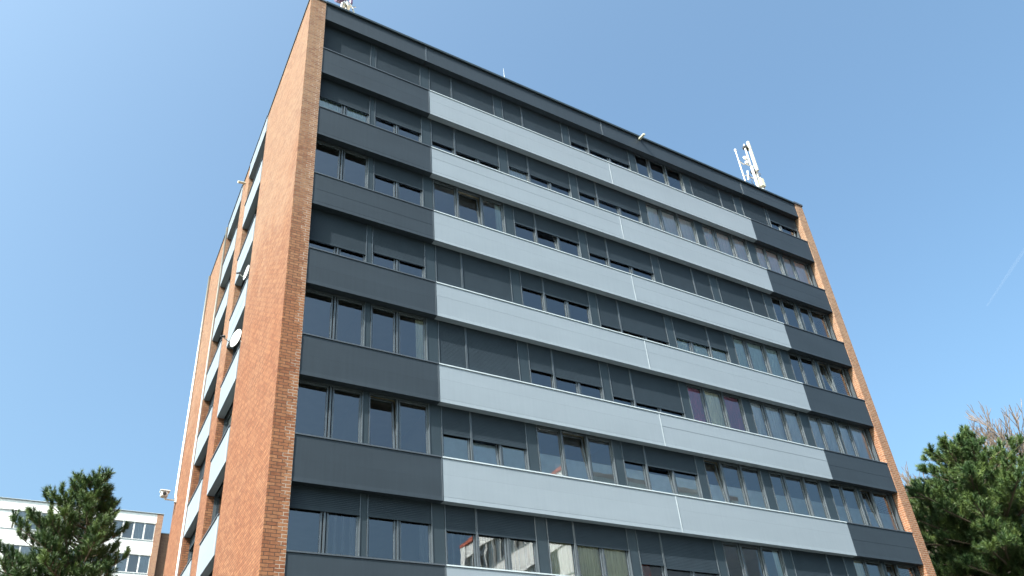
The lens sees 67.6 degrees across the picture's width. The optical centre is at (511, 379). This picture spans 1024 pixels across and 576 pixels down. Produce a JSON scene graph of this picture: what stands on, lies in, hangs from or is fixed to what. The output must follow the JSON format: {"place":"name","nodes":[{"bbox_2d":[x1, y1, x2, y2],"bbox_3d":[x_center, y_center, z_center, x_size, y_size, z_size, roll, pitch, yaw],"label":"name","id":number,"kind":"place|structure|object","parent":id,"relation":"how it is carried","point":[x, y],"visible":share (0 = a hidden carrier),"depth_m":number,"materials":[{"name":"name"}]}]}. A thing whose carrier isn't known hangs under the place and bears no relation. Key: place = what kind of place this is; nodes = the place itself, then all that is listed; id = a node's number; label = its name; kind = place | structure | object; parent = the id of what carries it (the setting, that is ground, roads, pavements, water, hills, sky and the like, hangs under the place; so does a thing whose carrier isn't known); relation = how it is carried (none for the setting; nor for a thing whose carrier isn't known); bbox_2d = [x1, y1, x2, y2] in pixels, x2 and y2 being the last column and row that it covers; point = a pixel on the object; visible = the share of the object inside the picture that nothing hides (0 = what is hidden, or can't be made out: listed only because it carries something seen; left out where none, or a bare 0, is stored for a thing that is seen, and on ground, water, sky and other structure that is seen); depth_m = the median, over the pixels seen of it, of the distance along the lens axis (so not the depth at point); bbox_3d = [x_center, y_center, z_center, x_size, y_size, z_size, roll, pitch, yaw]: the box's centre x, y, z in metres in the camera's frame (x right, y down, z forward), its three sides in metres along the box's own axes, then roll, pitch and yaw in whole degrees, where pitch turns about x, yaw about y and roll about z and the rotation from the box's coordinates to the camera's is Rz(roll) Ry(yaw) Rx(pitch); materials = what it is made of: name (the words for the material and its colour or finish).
{"place":"outdoors","nodes":[
{"label":"outdoors","id":0,"kind":"place"},
{"bbox_2d":[0,497,163,575],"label":"apartment building","id":1,"kind":"structure","parent":0,"point":[141,535],"depth_m":60.55,"materials":[{"name":"paint"}]},
{"bbox_2d":[8,544,42,558],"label":"window","id":2,"kind":"structure","parent":1,"relation":"in","point":[25,549],"depth_m":57.09,"materials":[{"name":"glass"}]},
{"bbox_2d":[13,510,60,529],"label":"window","id":3,"kind":"structure","parent":1,"relation":"in","point":[22,513],"depth_m":58.13,"materials":[{"name":"glass"}]},
{"bbox_2d":[107,552,149,573],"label":"window","id":4,"kind":"structure","parent":1,"relation":"in","point":[143,560],"depth_m":60.37,"materials":[{"name":"glass"}]},
{"bbox_2d":[112,520,155,540],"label":"window","id":5,"kind":"structure","parent":1,"relation":"in","point":[143,531],"depth_m":61.74,"materials":[{"name":"glass"}]},
{"bbox_2d":[154,533,169,575],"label":"link wing","id":6,"kind":"structure","parent":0,"point":[161,555],"depth_m":62.08,"materials":[{"name":"brown brick"}]},
{"bbox_2d":[0,0,1023,532],"label":"sky","id":7,"kind":"structure","parent":0,"point":[129,129],"materials":[{"name":"blue"}]},
{"label":"ground","id":8,"kind":"structure","parent":0,"visible":0},
{"bbox_2d":[0,465,131,575],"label":"pine tree","id":9,"kind":"object","parent":8,"relation":"on","point":[97,504],"visible":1,"depth_m":18.02,"materials":[{"name":"green plant"}]},
{"bbox_2d":[163,0,935,575],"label":"apartment building","id":10,"kind":"structure","parent":8,"relation":"on","point":[485,322],"depth_m":23.42,"materials":[{"name":"metal"}]},
{"bbox_2d":[159,489,176,503],"bbox_3d":[-13.672,4.663,30.429,0.650,0.440,0.347,13,-35,-27],"label":"security camera","id":11,"kind":"object","parent":10,"relation":"attached to","point":[164,493],"visible":1,"depth_m":30.34,"materials":[{"name":"white paint"}]},
{"bbox_2d":[187,530,195,562],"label":"window","id":12,"kind":"structure","parent":10,"relation":"in","point":[192,540],"depth_m":25.95,"materials":[{"name":"grey glass"}]},
{"bbox_2d":[198,457,205,482],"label":"window","id":13,"kind":"structure","parent":10,"relation":"in","point":[202,468],"depth_m":27.25,"materials":[{"name":"grey glass"}]},
{"bbox_2d":[208,391,214,411],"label":"window","id":14,"kind":"structure","parent":10,"relation":"in","point":[212,399],"depth_m":28.69,"materials":[{"name":"grey glass"}]},
{"bbox_2d":[211,482,223,523],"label":"window","id":15,"kind":"structure","parent":10,"relation":"in","point":[216,498],"depth_m":23.25,"materials":[{"name":"grey glass"}]},
{"bbox_2d":[222,405,232,436],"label":"window","id":16,"kind":"structure","parent":10,"relation":"in","point":[227,420],"depth_m":24.66,"materials":[{"name":"grey glass"}]},
{"bbox_2d":[220,329,240,346],"bbox_3d":[-8.847,-1.181,24.198,0.564,1.121,0.615,-7,-31,2],"label":"satellite dish","id":17,"kind":"object","parent":10,"relation":"on","point":[235,339],"visible":0.97,"depth_m":24.49,"materials":[{"name":"white paint"}]},
{"bbox_2d":[232,333,241,359],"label":"window","id":18,"kind":"structure","parent":10,"relation":"in","point":[235,348],"depth_m":26.06,"materials":[{"name":"grey glass"}]},
{"bbox_2d":[236,265,248,279],"bbox_3d":[-8.857,-3.459,25.377,0.411,0.832,0.418,-13,-31,12],"label":"satellite dish","id":19,"kind":"object","parent":10,"relation":"on","point":[246,273],"visible":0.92,"depth_m":25.55,"materials":[{"name":"white paint"}]},
{"bbox_2d":[286,484,360,555],"bbox_3d":[-4.116,3.132,16.683,1.645,1.647,0.153,13,-35,-27],"label":"window","id":20,"kind":"structure","parent":10,"relation":"in","point":[327,501],"depth_m":16.83,"materials":[{"name":"grey metal"}]},
{"bbox_2d":[295,378,362,442],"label":"window","id":21,"kind":"structure","parent":10,"relation":"in","point":[329,405],"depth_m":18.25,"materials":[{"name":"grey metal"}]},
{"bbox_2d":[302,287,365,345],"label":"window","id":22,"kind":"structure","parent":10,"relation":"in","point":[334,298],"depth_m":19.64,"materials":[{"name":"grey metal"}]},
{"bbox_2d":[309,208,366,261],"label":"window","id":23,"kind":"structure","parent":10,"relation":"in","point":[338,232],"depth_m":20.87,"materials":[{"name":"grey metal"}]},
{"bbox_2d":[314,138,368,187],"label":"window","id":24,"kind":"structure","parent":10,"relation":"in","point":[341,159],"depth_m":22.42,"materials":[{"name":"grey metal"}]},
{"bbox_2d":[319,77,369,123],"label":"window","id":25,"kind":"structure","parent":10,"relation":"in","point":[334,96],"depth_m":23.65,"materials":[{"name":"grey glass"}]},
{"bbox_2d":[334,0,355,12],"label":"antenna tripod","id":26,"kind":"object","parent":10,"relation":"on","point":[346,4],"visible":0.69,"depth_m":27.13,"materials":[{"name":"metal"}]},
{"bbox_2d":[323,25,371,65],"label":"window","id":27,"kind":"structure","parent":10,"relation":"in","point":[338,41],"depth_m":24.97,"materials":[{"name":"grey metal"}]},
{"bbox_2d":[374,98,421,142],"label":"window","id":28,"kind":"structure","parent":10,"relation":"in","point":[398,116],"depth_m":24.48,"materials":[{"name":"grey metal"}]},
{"bbox_2d":[375,46,420,85],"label":"window","id":29,"kind":"structure","parent":10,"relation":"in","point":[387,61],"depth_m":25.77,"materials":[{"name":"grey metal"}]},
{"bbox_2d":[371,226,425,277],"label":"window","id":30,"kind":"structure","parent":10,"relation":"in","point":[398,247],"depth_m":21.71,"materials":[{"name":"grey metal"}]},
{"bbox_2d":[373,158,423,205],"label":"window","id":31,"kind":"structure","parent":10,"relation":"in","point":[396,174],"depth_m":23.13,"materials":[{"name":"grey metal"}]},
{"bbox_2d":[370,304,427,359],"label":"window","id":32,"kind":"structure","parent":10,"relation":"in","point":[420,321],"depth_m":20.48,"materials":[{"name":"grey metal"}]},
{"bbox_2d":[368,392,430,453],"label":"window","id":33,"kind":"structure","parent":10,"relation":"in","point":[396,440],"depth_m":19.06,"materials":[{"name":"grey glass"}]},
{"bbox_2d":[366,494,433,562],"bbox_3d":[-2.576,3.502,17.494,1.614,1.697,0.168,13,-35,-27],"label":"window","id":34,"kind":"structure","parent":10,"relation":"in","point":[398,510],"depth_m":17.65,"materials":[{"name":"grey glass"}]},
{"bbox_2d":[428,68,494,115],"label":"window","id":35,"kind":"structure","parent":10,"relation":"in","point":[443,84],"depth_m":26.86,"materials":[{"name":"grey glass"}]},
{"bbox_2d":[430,119,499,170],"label":"window","id":36,"kind":"structure","parent":10,"relation":"in","point":[477,148],"depth_m":25.53,"materials":[{"name":"grey glass"}]},
{"bbox_2d":[432,178,505,232],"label":"window","id":37,"kind":"structure","parent":10,"relation":"in","point":[499,206],"depth_m":24.48,"materials":[{"name":"grey glass"}]},
{"bbox_2d":[435,245,512,301],"bbox_3d":[-1.135,-3.021,22.725,2.540,1.617,0.132,13,-35,-27],"label":"window","id":38,"kind":"structure","parent":10,"relation":"in","point":[453,268],"depth_m":22.72,"materials":[{"name":"grey glass"}]},
{"bbox_2d":[437,320,520,380],"bbox_3d":[-0.922,-0.706,21.351,2.540,1.617,0.132,13,-35,-27],"label":"window","id":39,"kind":"structure","parent":10,"relation":"in","point":[458,346],"depth_m":21.33,"materials":[{"name":"grey glass"}]},
{"bbox_2d":[440,406,529,469],"bbox_3d":[-0.738,1.635,20.019,2.540,1.617,0.247,13,-35,-27],"label":"window","id":40,"kind":"structure","parent":10,"relation":"in","point":[472,426],"depth_m":20.00,"materials":[{"name":"clear glass"}]},
{"bbox_2d":[444,504,539,572],"bbox_3d":[-0.501,3.940,18.603,2.540,1.647,0.152,13,-35,-27],"label":"window","id":41,"kind":"structure","parent":10,"relation":"in","point":[474,522],"depth_m":18.66,"materials":[{"name":"clear glass"}]},
{"bbox_2d":[500,97,563,142],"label":"window","id":42,"kind":"structure","parent":10,"relation":"in","point":[514,113],"depth_m":28.19,"materials":[{"name":"grey glass"}]},
{"bbox_2d":[506,148,571,196],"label":"window","id":43,"kind":"structure","parent":10,"relation":"in","point":[521,166],"depth_m":26.84,"materials":[{"name":"grey glass"}]},
{"bbox_2d":[512,206,581,257],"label":"window","id":44,"kind":"structure","parent":10,"relation":"in","point":[536,222],"depth_m":25.56,"materials":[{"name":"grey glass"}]},
{"bbox_2d":[519,270,592,324],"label":"window","id":45,"kind":"structure","parent":10,"relation":"in","point":[544,286],"depth_m":24.19,"materials":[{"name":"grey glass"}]},
{"bbox_2d":[527,343,604,399],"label":"window","id":46,"kind":"structure","parent":10,"relation":"in","point":[559,364],"depth_m":22.75,"materials":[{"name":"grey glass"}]},
{"bbox_2d":[535,424,618,484],"bbox_3d":[1.771,2.196,21.351,2.590,1.617,0.247,13,-35,-27],"label":"window","id":47,"kind":"structure","parent":10,"relation":"in","point":[551,464],"depth_m":21.34,"materials":[{"name":"grey glass"}]},
{"bbox_2d":[545,518,633,575],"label":"window","id":48,"kind":"structure","parent":10,"relation":"in","point":[575,548],"depth_m":19.95,"materials":[{"name":"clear glass"}]},
{"bbox_2d":[567,125,631,170],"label":"window","id":49,"kind":"structure","parent":10,"relation":"in","point":[610,151],"depth_m":29.64,"materials":[{"name":"grey glass"}]},
{"bbox_2d":[575,175,642,222],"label":"window","id":50,"kind":"structure","parent":10,"relation":"in","point":[600,192],"depth_m":28.30,"materials":[{"name":"grey glass"}]},
{"bbox_2d":[585,231,655,280],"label":"window","id":51,"kind":"structure","parent":10,"relation":"in","point":[608,249],"depth_m":26.90,"materials":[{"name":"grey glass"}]},
{"bbox_2d":[595,293,669,345],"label":"window","id":52,"kind":"structure","parent":10,"relation":"in","point":[622,316],"depth_m":25.46,"materials":[{"name":"grey glass"}]},
{"bbox_2d":[607,363,685,417],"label":"window","id":53,"kind":"structure","parent":10,"relation":"in","point":[636,386],"depth_m":24.10,"materials":[{"name":"grey glass"}]},
{"bbox_2d":[633,153,685,191],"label":"window","id":54,"kind":"structure","parent":10,"relation":"in","point":[647,161],"depth_m":31.15,"materials":[{"name":"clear glass"}]},
{"bbox_2d":[620,441,703,497],"bbox_3d":[4.405,2.785,22.750,2.870,1.617,0.247,13,-35,-27],"label":"window","id":55,"kind":"structure","parent":10,"relation":"in","point":[647,456],"depth_m":22.75,"materials":[{"name":"grey glass"}]},
{"bbox_2d":[644,201,699,243],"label":"window","id":56,"kind":"structure","parent":10,"relation":"in","point":[660,218],"depth_m":29.78,"materials":[{"name":"white glass"}]},
{"bbox_2d":[634,529,720,575],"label":"window","id":57,"kind":"structure","parent":10,"relation":"in","point":[666,551],"depth_m":21.37,"materials":[{"name":"grey glass"}]},
{"bbox_2d":[656,255,714,300],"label":"window","id":58,"kind":"structure","parent":10,"relation":"in","point":[673,274],"depth_m":28.23,"materials":[{"name":"grey glass"}]},
{"bbox_2d":[670,316,731,362],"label":"window","id":59,"kind":"structure","parent":10,"relation":"in","point":[689,336],"depth_m":26.88,"materials":[{"name":"grey glass"}]},
{"bbox_2d":[688,176,736,212],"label":"window","id":60,"kind":"structure","parent":10,"relation":"in","point":[700,189],"depth_m":32.30,"materials":[{"name":"grey glass"}]},
{"bbox_2d":[685,383,749,431],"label":"window","id":61,"kind":"structure","parent":10,"relation":"in","point":[707,405],"depth_m":25.59,"materials":[{"name":"purple glass"}]},
{"bbox_2d":[701,223,752,262],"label":"window","id":62,"kind":"structure","parent":10,"relation":"in","point":[716,239],"depth_m":31.10,"materials":[{"name":"white glass"}]},
{"bbox_2d":[702,457,769,508],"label":"window","id":63,"kind":"structure","parent":10,"relation":"in","point":[742,496],"depth_m":24.12,"materials":[{"name":"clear glass"}]},
{"bbox_2d":[715,276,769,317],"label":"window","id":64,"kind":"structure","parent":10,"relation":"in","point":[733,294],"depth_m":29.55,"materials":[{"name":"grey glass"}]},
{"bbox_2d":[734,141,765,189],"bbox_3d":[11.528,-9.588,36.585,1.435,5.330,0.800,13,-35,-27],"label":"antenna mast","id":65,"kind":"object","parent":10,"relation":"on","point":[759,182],"visible":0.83,"depth_m":36.87,"materials":[{"name":"white metal"}]},
{"bbox_2d":[721,541,787,575],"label":"window","id":66,"kind":"structure","parent":10,"relation":"in","point":[777,552],"depth_m":23.04,"materials":[{"name":"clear glass"}]},
{"bbox_2d":[739,197,769,225],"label":"window","id":67,"kind":"structure","parent":10,"relation":"in","point":[754,211],"depth_m":33.43,"materials":[{"name":"grey glass"}]},
{"bbox_2d":[731,334,787,378],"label":"window","id":68,"kind":"structure","parent":10,"relation":"in","point":[751,354],"depth_m":28.32,"materials":[{"name":"white glass"}]},
{"bbox_2d":[753,243,785,274],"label":"window","id":69,"kind":"structure","parent":10,"relation":"in","point":[770,259],"depth_m":32.23,"materials":[{"name":"white glass"}]},
{"bbox_2d":[748,398,808,444],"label":"window","id":70,"kind":"structure","parent":10,"relation":"in","point":[770,420],"depth_m":26.93,"materials":[{"name":"white glass"}]},
{"bbox_2d":[765,208,799,237],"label":"window","id":71,"kind":"structure","parent":10,"relation":"in","point":[781,220],"depth_m":34.34,"materials":[{"name":"grey glass"}]},
{"bbox_2d":[769,294,803,328],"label":"window","id":72,"kind":"structure","parent":10,"relation":"in","point":[781,301],"depth_m":30.87,"materials":[{"name":"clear glass"}]},
{"bbox_2d":[780,253,816,286],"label":"window","id":73,"kind":"structure","parent":10,"relation":"in","point":[796,269],"depth_m":33.04,"materials":[{"name":"white glass"}]},
{"bbox_2d":[768,470,830,518],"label":"window","id":74,"kind":"structure","parent":10,"relation":"in","point":[786,503],"depth_m":25.42,"materials":[{"name":"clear glass"}]},
{"bbox_2d":[787,351,823,388],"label":"window","id":75,"kind":"structure","parent":10,"relation":"in","point":[799,357],"depth_m":29.47,"materials":[{"name":"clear glass"}]},
{"bbox_2d":[797,304,835,339],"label":"window","id":76,"kind":"structure","parent":10,"relation":"in","point":[809,310],"depth_m":31.70,"materials":[{"name":"grey glass"}]},
{"bbox_2d":[789,549,848,575],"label":"window","id":77,"kind":"structure","parent":10,"relation":"in","point":[804,563],"depth_m":24.15,"materials":[{"name":"grey glass"}]},
{"bbox_2d":[806,413,844,452],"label":"window","id":78,"kind":"structure","parent":10,"relation":"in","point":[824,430],"depth_m":28.06,"materials":[{"name":"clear glass"}]},
{"bbox_2d":[816,360,856,397],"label":"window","id":79,"kind":"structure","parent":10,"relation":"in","point":[828,366],"depth_m":30.32,"materials":[{"name":"grey glass"}]},
{"bbox_2d":[827,481,868,524],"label":"window","id":80,"kind":"structure","parent":10,"relation":"in","point":[846,514],"depth_m":26.56,"materials":[{"name":"grey glass"}]},
{"bbox_2d":[836,421,878,460],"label":"window","id":81,"kind":"structure","parent":10,"relation":"in","point":[854,438],"depth_m":28.87,"materials":[{"name":"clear glass"}]},
{"bbox_2d":[851,558,884,575],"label":"window","id":82,"kind":"structure","parent":10,"relation":"in","point":[860,566],"depth_m":25.36,"materials":[{"name":"grey glass"}]},
{"bbox_2d":[858,488,903,530],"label":"window","id":83,"kind":"structure","parent":10,"relation":"in","point":[877,519],"depth_m":27.41,"materials":[{"name":"grey glass"}]},
{"bbox_2d":[883,562,919,575],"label":"window","id":84,"kind":"structure","parent":10,"relation":"in","point":[895,565],"depth_m":26.28,"materials":[{"name":"grey glass"}]},
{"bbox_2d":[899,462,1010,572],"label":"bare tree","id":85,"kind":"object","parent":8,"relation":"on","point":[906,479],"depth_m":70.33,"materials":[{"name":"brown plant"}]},
{"bbox_2d":[904,423,1023,575],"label":"pine tree","id":86,"kind":"object","parent":8,"relation":"on","point":[971,514],"visible":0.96,"depth_m":38.28,"materials":[{"name":"green plant"}]},
{"bbox_2d":[905,398,1023,572],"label":"bare tree","id":87,"kind":"object","parent":8,"relation":"on","point":[991,433],"visible":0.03,"depth_m":70.09,"materials":[{"name":"brown plant"}]}
]}

